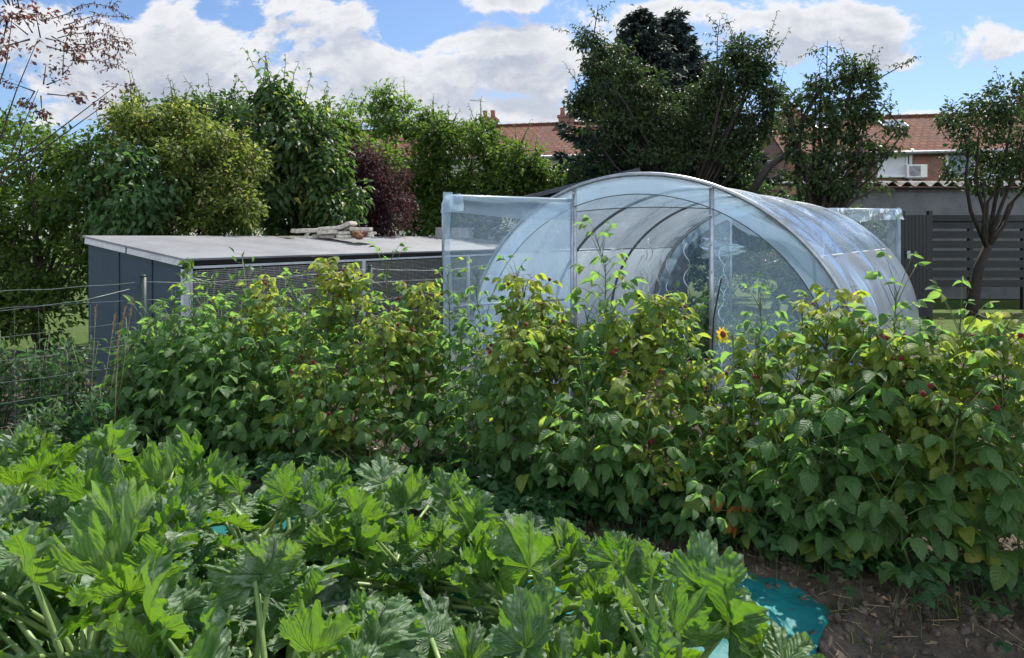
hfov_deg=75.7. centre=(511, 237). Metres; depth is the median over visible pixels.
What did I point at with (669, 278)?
spiral stake
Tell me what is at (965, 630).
soil crumbs
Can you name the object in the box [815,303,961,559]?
raspberry cane
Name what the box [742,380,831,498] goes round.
raspberry cane
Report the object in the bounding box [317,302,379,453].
raspberry cane
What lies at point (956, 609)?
grass tuft
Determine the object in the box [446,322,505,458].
raspberry cane
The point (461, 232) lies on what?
concrete block
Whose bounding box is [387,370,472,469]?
raspberry cane
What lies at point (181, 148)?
variegated shrub
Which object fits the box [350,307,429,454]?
raspberry cane
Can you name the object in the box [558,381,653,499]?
raspberry cane
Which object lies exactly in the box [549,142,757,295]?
laurel shrub
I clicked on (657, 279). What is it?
spiral stake
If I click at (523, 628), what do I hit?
courgette plant
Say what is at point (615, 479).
grass tuft
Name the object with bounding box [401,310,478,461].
raspberry cane
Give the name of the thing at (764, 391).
raspberry cane
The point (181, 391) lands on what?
raspberry cane
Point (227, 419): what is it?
raspberry cane
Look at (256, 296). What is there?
raspberry cane
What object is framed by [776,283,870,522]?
raspberry cane
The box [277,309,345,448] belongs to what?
raspberry cane
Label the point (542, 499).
ground cover
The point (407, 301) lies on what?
raspberry cane
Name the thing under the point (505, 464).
raspberry cane
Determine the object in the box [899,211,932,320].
board fence
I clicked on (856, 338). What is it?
raspberry cane
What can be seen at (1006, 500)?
raspberry cane
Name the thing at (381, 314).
raspberry cane
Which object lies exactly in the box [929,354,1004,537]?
raspberry cane
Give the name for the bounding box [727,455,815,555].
raspberry cane
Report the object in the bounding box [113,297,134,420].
dry grass stalk
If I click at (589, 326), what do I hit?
raspberry cane
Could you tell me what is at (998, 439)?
raspberry cane
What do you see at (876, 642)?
grass tuft
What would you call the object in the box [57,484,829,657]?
mulch sheet
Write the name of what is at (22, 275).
margin shrub
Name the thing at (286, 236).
wood scrap
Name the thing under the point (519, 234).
hedge
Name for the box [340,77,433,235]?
light maple
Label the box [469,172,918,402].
polytunnel
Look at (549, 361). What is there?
raspberry cane
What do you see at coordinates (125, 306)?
dry grass stalk
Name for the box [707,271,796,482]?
raspberry cane
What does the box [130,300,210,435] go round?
raspberry cane
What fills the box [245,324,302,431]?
raspberry cane
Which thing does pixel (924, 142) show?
brick house
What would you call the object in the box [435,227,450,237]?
concrete block
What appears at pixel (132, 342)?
raspberry cane
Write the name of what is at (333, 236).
stone slab
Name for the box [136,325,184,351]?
tall weed
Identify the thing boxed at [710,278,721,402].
dark stick
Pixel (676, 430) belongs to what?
raspberry cane
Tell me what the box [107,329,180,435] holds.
raspberry cane
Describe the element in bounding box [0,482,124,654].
courgette plant
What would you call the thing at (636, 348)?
raspberry cane
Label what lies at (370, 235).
stone slab
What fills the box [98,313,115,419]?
dry grass stalk
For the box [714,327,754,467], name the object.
sunflower
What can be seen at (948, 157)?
window
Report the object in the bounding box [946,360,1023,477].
raspberry cane
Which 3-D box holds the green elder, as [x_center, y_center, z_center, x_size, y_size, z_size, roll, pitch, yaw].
[-2.977,-0.490,11.850,2.352,4.196,1.735,0,0,0]
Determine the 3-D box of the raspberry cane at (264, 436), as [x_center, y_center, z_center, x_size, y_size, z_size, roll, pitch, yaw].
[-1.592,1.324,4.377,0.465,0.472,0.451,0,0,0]
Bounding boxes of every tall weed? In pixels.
[0,331,31,435]
[0,395,82,450]
[15,333,68,424]
[48,331,110,444]
[56,382,119,461]
[90,332,138,424]
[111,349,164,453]
[112,321,154,368]
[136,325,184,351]
[152,315,204,416]
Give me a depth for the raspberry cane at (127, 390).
4.38 m
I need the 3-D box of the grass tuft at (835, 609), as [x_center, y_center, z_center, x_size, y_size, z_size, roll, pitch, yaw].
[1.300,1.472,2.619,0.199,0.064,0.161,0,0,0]
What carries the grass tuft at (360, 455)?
on the ground at (948, 624)
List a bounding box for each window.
[876,154,907,177]
[945,153,974,178]
[982,153,1017,178]
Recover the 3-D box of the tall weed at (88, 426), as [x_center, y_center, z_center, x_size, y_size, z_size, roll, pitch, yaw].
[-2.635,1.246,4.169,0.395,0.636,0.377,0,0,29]
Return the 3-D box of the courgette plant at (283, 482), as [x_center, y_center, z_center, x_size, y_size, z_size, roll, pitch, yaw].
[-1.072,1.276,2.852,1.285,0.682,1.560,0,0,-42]
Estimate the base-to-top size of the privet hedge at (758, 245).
2.804 m
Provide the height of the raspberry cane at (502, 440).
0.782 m
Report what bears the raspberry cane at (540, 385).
on the ground at (948, 624)
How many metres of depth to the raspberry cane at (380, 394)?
4.79 m
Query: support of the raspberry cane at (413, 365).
on the ground at (948, 624)
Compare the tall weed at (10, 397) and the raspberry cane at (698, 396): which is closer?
the raspberry cane at (698, 396)
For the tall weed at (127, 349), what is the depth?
4.90 m
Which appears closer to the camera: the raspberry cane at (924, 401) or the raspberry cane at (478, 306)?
the raspberry cane at (924, 401)
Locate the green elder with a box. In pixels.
[312,93,410,231]
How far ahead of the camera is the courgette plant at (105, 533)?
2.08 m
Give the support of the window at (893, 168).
in the brick house at (924, 142)
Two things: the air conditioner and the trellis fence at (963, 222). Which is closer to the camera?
the trellis fence at (963, 222)
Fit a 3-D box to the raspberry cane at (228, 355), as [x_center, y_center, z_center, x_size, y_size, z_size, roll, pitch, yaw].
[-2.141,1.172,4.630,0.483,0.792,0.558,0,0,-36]
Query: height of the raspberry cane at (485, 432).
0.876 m
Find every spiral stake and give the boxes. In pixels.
[643,249,647,291]
[648,242,652,294]
[656,257,660,355]
[666,248,670,342]
[683,243,689,358]
[718,238,725,384]
[723,254,728,380]
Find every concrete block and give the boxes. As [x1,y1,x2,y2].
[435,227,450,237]
[451,228,472,237]
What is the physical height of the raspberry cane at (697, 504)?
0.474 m
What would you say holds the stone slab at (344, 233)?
on the stone slab at (343, 236)
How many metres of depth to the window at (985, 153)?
25.28 m
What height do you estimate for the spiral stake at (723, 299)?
1.311 m
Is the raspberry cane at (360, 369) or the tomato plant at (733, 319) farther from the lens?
the tomato plant at (733, 319)
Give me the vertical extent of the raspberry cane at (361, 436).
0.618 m
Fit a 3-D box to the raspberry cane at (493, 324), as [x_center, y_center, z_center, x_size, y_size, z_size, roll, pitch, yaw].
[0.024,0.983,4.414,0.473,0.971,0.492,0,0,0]
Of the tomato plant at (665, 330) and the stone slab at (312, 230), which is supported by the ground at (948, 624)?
the tomato plant at (665, 330)
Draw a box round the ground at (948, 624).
[0,240,1023,657]
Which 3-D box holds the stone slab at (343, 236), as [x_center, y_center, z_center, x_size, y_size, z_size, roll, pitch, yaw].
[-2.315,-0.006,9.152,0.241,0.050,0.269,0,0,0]
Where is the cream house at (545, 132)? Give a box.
[305,108,617,244]
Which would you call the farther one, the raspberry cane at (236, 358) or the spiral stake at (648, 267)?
the spiral stake at (648, 267)
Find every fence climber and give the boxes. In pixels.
[188,267,226,345]
[224,247,263,362]
[231,298,268,370]
[271,274,306,382]
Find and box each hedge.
[0,155,609,276]
[385,96,585,242]
[688,180,890,310]
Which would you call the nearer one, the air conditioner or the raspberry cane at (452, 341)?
the raspberry cane at (452, 341)
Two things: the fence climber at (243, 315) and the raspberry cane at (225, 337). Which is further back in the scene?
the fence climber at (243, 315)
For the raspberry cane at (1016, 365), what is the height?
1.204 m
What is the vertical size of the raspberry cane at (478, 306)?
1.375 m
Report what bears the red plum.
on the ground at (948, 624)
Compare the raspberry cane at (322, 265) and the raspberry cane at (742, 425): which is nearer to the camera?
the raspberry cane at (742, 425)
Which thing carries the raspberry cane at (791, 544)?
on the ground at (948, 624)
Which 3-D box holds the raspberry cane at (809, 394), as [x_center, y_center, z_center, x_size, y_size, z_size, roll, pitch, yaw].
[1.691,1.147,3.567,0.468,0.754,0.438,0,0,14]
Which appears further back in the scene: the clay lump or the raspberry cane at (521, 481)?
the clay lump
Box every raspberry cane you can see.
[73,347,178,436]
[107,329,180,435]
[114,295,190,425]
[120,360,193,461]
[127,299,223,439]
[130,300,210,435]
[139,282,210,426]
[142,375,182,441]
[158,272,247,429]
[160,285,243,441]
[163,336,254,459]
[171,351,238,432]
[183,303,263,453]
[196,369,271,453]
[200,295,241,354]
[200,415,260,454]
[201,291,277,453]
[205,324,265,401]
[208,413,279,465]
[220,317,274,402]
[224,360,293,453]
[226,333,293,430]
[229,310,291,370]
[236,272,294,424]
[242,404,306,459]
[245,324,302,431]
[260,267,321,423]
[260,355,341,454]
[261,366,331,464]
[269,311,315,409]
[277,296,337,427]
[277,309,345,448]
[278,275,333,418]
[294,255,368,425]
[294,358,374,456]
[297,304,356,416]
[309,268,389,432]
[314,407,391,459]
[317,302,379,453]
[331,304,387,421]
[341,309,402,447]
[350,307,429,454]
[354,392,431,465]
[355,241,434,453]
[369,308,439,452]
[378,323,442,447]
[386,278,455,447]
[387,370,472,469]
[391,285,453,446]
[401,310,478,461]
[422,257,478,446]
[432,300,491,447]
[435,343,511,472]
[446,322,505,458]
[447,259,499,442]
[451,357,545,472]
[467,322,547,462]
[476,358,553,474]
[485,314,550,420]
[487,254,540,438]
[489,328,556,441]
[492,273,574,457]
[493,409,567,492]
[496,296,582,466]
[513,331,590,456]
[527,350,624,514]
[528,427,604,516]
[529,321,598,444]
[550,293,614,453]
[556,416,658,519]
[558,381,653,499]
[564,215,654,455]
[567,340,629,456]
[572,317,647,480]
[588,310,674,474]
[588,312,661,438]
[592,389,686,518]
[608,366,688,467]
[621,291,711,460]
[625,439,704,537]
[627,302,742,494]
[641,394,731,513]
[646,356,724,459]
[665,355,756,492]
[672,459,762,535]
[673,375,749,479]
[688,409,783,532]
[699,398,779,483]
[701,400,795,499]
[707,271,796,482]
[714,331,809,508]
[719,384,826,530]
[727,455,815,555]
[737,471,853,560]
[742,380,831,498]
[743,357,894,557]
[749,321,828,462]
[757,287,829,486]
[763,403,880,546]
[775,330,924,557]
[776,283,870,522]
[780,451,893,564]
[784,380,828,446]
[795,361,882,482]
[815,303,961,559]
[820,317,913,494]
[821,251,958,549]
[826,351,889,482]
[828,347,926,509]
[840,451,974,590]
[857,318,971,557]
[877,383,1000,555]
[881,374,1023,578]
[894,276,1023,563]
[900,451,1023,569]
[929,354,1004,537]
[937,335,1023,549]
[941,309,1023,567]
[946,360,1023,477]
[950,318,1023,600]
[950,339,1023,538]
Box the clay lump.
[352,231,367,239]
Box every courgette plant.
[0,420,130,532]
[0,472,292,657]
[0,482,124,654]
[11,415,283,575]
[69,609,264,657]
[93,533,435,657]
[136,449,402,657]
[208,455,584,657]
[265,576,637,657]
[369,509,702,657]
[542,529,824,657]
[640,614,680,657]
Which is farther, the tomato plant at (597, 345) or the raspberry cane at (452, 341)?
the tomato plant at (597, 345)
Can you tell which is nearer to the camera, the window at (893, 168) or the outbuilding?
the outbuilding
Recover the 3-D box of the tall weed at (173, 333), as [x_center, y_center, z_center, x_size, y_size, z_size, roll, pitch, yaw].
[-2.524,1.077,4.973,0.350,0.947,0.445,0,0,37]
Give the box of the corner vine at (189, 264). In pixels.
[174,257,199,279]
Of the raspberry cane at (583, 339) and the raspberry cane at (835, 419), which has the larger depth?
the raspberry cane at (583, 339)
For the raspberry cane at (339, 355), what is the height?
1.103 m
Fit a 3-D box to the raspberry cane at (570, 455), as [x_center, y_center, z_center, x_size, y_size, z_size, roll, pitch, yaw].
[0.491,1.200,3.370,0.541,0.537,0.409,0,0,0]
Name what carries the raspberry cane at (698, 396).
on the ground at (948, 624)
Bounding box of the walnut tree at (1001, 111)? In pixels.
[930,66,1023,317]
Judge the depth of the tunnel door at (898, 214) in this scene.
8.99 m
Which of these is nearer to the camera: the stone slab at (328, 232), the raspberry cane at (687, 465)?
the raspberry cane at (687, 465)
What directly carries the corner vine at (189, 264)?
attached to the shed at (120, 261)
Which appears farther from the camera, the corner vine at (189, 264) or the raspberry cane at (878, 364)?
the corner vine at (189, 264)
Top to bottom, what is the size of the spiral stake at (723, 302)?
1.479 m
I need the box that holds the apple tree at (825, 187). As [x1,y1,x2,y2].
[743,37,920,326]
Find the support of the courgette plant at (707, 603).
on the ground at (948, 624)
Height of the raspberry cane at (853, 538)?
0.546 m
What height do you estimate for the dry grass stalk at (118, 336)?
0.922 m
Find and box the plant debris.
[661,542,1023,657]
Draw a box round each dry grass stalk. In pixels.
[92,304,97,394]
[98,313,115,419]
[108,305,126,418]
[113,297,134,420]
[115,331,120,411]
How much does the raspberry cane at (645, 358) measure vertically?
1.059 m
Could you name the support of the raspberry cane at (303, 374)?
on the ground at (948, 624)
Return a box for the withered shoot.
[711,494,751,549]
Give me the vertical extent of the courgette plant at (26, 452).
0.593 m
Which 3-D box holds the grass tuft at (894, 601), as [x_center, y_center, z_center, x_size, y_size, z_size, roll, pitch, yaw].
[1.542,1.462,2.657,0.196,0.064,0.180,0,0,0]
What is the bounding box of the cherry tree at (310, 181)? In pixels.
[228,48,374,235]
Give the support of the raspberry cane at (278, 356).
on the ground at (948, 624)
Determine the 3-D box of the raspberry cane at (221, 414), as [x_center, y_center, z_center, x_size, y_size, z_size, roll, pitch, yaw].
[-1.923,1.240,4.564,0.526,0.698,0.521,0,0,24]
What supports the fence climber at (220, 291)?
attached to the wire fence at (143, 291)
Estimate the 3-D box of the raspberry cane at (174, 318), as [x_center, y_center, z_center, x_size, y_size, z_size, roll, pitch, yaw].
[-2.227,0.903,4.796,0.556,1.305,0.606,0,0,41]
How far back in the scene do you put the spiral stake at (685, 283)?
6.20 m
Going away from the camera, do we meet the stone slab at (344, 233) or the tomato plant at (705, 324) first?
the tomato plant at (705, 324)
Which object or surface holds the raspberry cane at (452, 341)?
on the ground at (948, 624)
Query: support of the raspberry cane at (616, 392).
on the ground at (948, 624)
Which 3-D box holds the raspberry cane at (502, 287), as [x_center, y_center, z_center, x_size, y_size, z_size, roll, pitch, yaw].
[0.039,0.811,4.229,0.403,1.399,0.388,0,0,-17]
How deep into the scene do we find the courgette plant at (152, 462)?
2.89 m
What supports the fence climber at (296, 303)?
attached to the wire fence at (143, 291)
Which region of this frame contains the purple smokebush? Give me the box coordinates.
[335,131,422,237]
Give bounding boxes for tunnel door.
[441,194,573,406]
[825,208,903,345]
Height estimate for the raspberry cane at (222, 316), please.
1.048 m
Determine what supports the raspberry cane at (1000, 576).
on the ground at (948, 624)
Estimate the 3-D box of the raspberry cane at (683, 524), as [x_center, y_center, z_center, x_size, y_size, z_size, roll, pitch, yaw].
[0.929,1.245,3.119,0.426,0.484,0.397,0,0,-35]
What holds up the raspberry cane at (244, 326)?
on the ground at (948, 624)
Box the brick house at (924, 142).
[754,94,1023,268]
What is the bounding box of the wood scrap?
[277,236,295,237]
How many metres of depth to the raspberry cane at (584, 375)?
3.77 m
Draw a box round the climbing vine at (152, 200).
[41,136,191,242]
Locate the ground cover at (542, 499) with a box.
[111,409,1023,657]
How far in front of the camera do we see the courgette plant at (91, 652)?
1.80 m
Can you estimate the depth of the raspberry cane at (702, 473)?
3.25 m
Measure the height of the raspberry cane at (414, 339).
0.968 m
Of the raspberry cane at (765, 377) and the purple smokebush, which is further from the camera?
the purple smokebush
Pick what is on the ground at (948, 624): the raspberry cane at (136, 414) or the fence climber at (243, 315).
the raspberry cane at (136, 414)
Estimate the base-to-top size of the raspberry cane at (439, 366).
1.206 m
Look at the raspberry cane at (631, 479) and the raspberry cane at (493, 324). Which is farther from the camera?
the raspberry cane at (493, 324)
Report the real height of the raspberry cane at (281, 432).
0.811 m
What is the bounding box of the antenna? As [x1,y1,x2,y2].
[470,99,485,115]
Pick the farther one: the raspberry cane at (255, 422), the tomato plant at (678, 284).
the tomato plant at (678, 284)
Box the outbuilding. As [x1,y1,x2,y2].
[776,181,1023,298]
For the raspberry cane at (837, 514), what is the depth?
3.01 m
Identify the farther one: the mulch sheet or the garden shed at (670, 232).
the garden shed at (670, 232)
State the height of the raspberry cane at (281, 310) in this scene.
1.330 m
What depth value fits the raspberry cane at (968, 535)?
2.75 m
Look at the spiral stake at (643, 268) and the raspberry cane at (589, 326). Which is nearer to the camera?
the raspberry cane at (589, 326)
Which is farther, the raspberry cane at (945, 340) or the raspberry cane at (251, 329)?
the raspberry cane at (251, 329)
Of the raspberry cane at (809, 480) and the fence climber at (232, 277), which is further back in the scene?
the fence climber at (232, 277)
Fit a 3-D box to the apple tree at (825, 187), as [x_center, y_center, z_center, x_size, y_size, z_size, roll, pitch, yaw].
[5.326,-0.868,10.972,2.834,4.988,1.213,0,0,0]
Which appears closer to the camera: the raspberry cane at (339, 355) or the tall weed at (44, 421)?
the tall weed at (44, 421)
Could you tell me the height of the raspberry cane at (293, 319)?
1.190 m
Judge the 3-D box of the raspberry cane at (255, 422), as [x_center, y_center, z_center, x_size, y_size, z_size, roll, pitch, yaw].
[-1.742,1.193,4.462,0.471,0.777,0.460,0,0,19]
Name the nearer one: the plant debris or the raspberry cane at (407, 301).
the plant debris
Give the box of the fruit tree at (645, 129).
[551,0,792,226]
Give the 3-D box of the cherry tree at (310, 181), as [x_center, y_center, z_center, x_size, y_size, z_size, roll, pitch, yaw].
[-3.187,-0.684,10.203,2.160,4.574,1.911,0,0,0]
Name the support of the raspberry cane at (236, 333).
on the ground at (948, 624)
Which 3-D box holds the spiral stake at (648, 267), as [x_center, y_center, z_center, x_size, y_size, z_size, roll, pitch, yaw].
[1.468,0.750,7.000,0.057,1.464,0.057,0,0,0]
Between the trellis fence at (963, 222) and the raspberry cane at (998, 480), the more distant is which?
the trellis fence at (963, 222)
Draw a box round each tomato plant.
[578,318,605,370]
[642,303,682,357]
[664,282,725,374]
[691,277,729,394]
[717,308,769,396]
[750,296,798,391]
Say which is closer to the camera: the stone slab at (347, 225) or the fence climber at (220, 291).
the fence climber at (220, 291)
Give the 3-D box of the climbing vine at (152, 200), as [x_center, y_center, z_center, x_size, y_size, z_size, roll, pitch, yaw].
[-4.935,0.161,8.279,1.699,2.884,1.180,0,0,0]
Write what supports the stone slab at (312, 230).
on the stone slab at (311, 237)
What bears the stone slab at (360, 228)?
on the stone slab
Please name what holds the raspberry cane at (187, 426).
on the ground at (948, 624)
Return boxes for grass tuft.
[298,432,412,485]
[351,438,435,470]
[542,428,690,515]
[819,600,855,614]
[834,617,900,657]
[869,591,911,612]
[934,584,1008,623]
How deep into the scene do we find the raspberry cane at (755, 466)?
3.11 m
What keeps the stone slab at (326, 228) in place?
on the stone slab at (328, 232)
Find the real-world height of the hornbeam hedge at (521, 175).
4.502 m
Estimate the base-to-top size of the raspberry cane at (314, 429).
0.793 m
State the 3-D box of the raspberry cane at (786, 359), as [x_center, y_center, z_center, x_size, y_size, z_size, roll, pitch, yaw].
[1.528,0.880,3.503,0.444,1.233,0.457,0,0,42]
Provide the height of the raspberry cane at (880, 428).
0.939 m
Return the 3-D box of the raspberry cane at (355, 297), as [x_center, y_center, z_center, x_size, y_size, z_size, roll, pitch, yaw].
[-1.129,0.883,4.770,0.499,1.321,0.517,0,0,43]
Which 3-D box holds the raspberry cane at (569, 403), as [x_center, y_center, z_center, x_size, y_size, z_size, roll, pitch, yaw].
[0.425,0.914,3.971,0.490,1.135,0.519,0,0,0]
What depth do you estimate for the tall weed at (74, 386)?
4.77 m
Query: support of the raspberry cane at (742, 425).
on the ground at (948, 624)
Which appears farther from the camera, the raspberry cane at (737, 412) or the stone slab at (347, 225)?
the stone slab at (347, 225)
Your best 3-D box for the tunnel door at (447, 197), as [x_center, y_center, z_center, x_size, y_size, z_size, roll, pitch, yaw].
[0.001,0.550,5.495,1.328,1.811,0.122,0,0,-31]
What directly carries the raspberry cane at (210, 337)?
on the ground at (948, 624)
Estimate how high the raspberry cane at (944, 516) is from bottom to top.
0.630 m
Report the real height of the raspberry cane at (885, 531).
1.447 m
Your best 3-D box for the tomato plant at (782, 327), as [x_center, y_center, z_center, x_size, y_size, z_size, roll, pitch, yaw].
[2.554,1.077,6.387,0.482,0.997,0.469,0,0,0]
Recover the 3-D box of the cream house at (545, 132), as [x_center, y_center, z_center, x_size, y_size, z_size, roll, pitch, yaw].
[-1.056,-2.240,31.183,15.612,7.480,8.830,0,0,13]
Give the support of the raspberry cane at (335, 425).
on the ground at (948, 624)
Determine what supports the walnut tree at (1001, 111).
on the ground at (948, 624)
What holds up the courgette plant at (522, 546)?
on the mulch sheet
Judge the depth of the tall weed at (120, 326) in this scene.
5.28 m
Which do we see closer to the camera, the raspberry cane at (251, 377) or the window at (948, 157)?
the raspberry cane at (251, 377)
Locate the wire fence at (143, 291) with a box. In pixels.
[0,265,482,439]
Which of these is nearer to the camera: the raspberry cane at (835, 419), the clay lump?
the raspberry cane at (835, 419)
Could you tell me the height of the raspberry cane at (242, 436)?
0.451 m
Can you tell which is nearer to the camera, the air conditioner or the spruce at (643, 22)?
the spruce at (643, 22)
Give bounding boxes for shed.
[82,236,527,384]
[512,167,700,320]
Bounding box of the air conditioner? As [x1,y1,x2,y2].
[904,164,926,179]
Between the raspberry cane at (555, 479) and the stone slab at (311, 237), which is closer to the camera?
the raspberry cane at (555, 479)
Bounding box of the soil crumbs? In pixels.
[576,511,1023,657]
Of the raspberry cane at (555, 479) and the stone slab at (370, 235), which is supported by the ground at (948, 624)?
the raspberry cane at (555, 479)
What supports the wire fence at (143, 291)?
on the ground at (948, 624)
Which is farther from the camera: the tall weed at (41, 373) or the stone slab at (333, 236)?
the stone slab at (333, 236)
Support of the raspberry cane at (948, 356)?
on the ground at (948, 624)
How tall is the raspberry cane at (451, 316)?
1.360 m
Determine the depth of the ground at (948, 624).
2.95 m
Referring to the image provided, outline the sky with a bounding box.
[0,0,1023,239]
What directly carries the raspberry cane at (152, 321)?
on the ground at (948, 624)
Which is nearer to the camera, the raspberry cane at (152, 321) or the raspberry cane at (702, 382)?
the raspberry cane at (702, 382)
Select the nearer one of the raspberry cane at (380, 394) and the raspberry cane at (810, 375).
the raspberry cane at (810, 375)
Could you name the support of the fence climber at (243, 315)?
attached to the wire fence at (143, 291)
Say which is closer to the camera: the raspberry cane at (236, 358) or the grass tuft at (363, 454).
the grass tuft at (363, 454)
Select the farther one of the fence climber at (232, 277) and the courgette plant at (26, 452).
the fence climber at (232, 277)
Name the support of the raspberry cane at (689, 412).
on the ground at (948, 624)
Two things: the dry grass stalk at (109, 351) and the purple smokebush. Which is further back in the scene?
the purple smokebush
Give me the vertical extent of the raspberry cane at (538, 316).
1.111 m
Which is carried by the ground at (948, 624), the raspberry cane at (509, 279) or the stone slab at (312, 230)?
the raspberry cane at (509, 279)
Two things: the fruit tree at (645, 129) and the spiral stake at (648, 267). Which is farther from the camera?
the fruit tree at (645, 129)
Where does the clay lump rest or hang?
on the shed at (120, 261)
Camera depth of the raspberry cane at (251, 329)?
5.12 m
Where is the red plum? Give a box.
[0,0,136,184]
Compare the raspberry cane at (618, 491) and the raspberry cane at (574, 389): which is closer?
the raspberry cane at (618, 491)
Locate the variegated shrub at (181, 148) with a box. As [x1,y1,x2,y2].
[65,71,275,253]
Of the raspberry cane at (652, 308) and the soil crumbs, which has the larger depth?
the raspberry cane at (652, 308)
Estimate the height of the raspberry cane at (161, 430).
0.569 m
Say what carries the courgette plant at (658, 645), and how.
on the ground at (948, 624)
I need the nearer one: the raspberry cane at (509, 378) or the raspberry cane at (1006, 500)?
the raspberry cane at (1006, 500)
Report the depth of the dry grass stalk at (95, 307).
4.40 m
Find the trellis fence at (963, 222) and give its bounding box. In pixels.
[933,215,1023,309]
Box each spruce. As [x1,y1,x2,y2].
[518,4,793,260]
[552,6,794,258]
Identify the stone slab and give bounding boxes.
[290,228,321,232]
[296,236,319,238]
[312,234,335,238]
[317,230,338,233]
[318,225,341,230]
[335,221,356,230]
[335,231,352,234]
[336,235,352,238]
[349,227,372,230]
[364,233,373,237]
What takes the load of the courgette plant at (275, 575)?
on the ground at (948, 624)
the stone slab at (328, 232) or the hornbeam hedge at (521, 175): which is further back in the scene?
the hornbeam hedge at (521, 175)
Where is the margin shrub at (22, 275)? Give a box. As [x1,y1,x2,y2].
[0,100,147,351]
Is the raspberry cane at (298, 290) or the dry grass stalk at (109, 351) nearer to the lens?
the dry grass stalk at (109, 351)
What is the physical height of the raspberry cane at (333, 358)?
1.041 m
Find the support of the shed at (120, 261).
on the ground at (948, 624)
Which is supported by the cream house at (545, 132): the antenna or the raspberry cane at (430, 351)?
the antenna

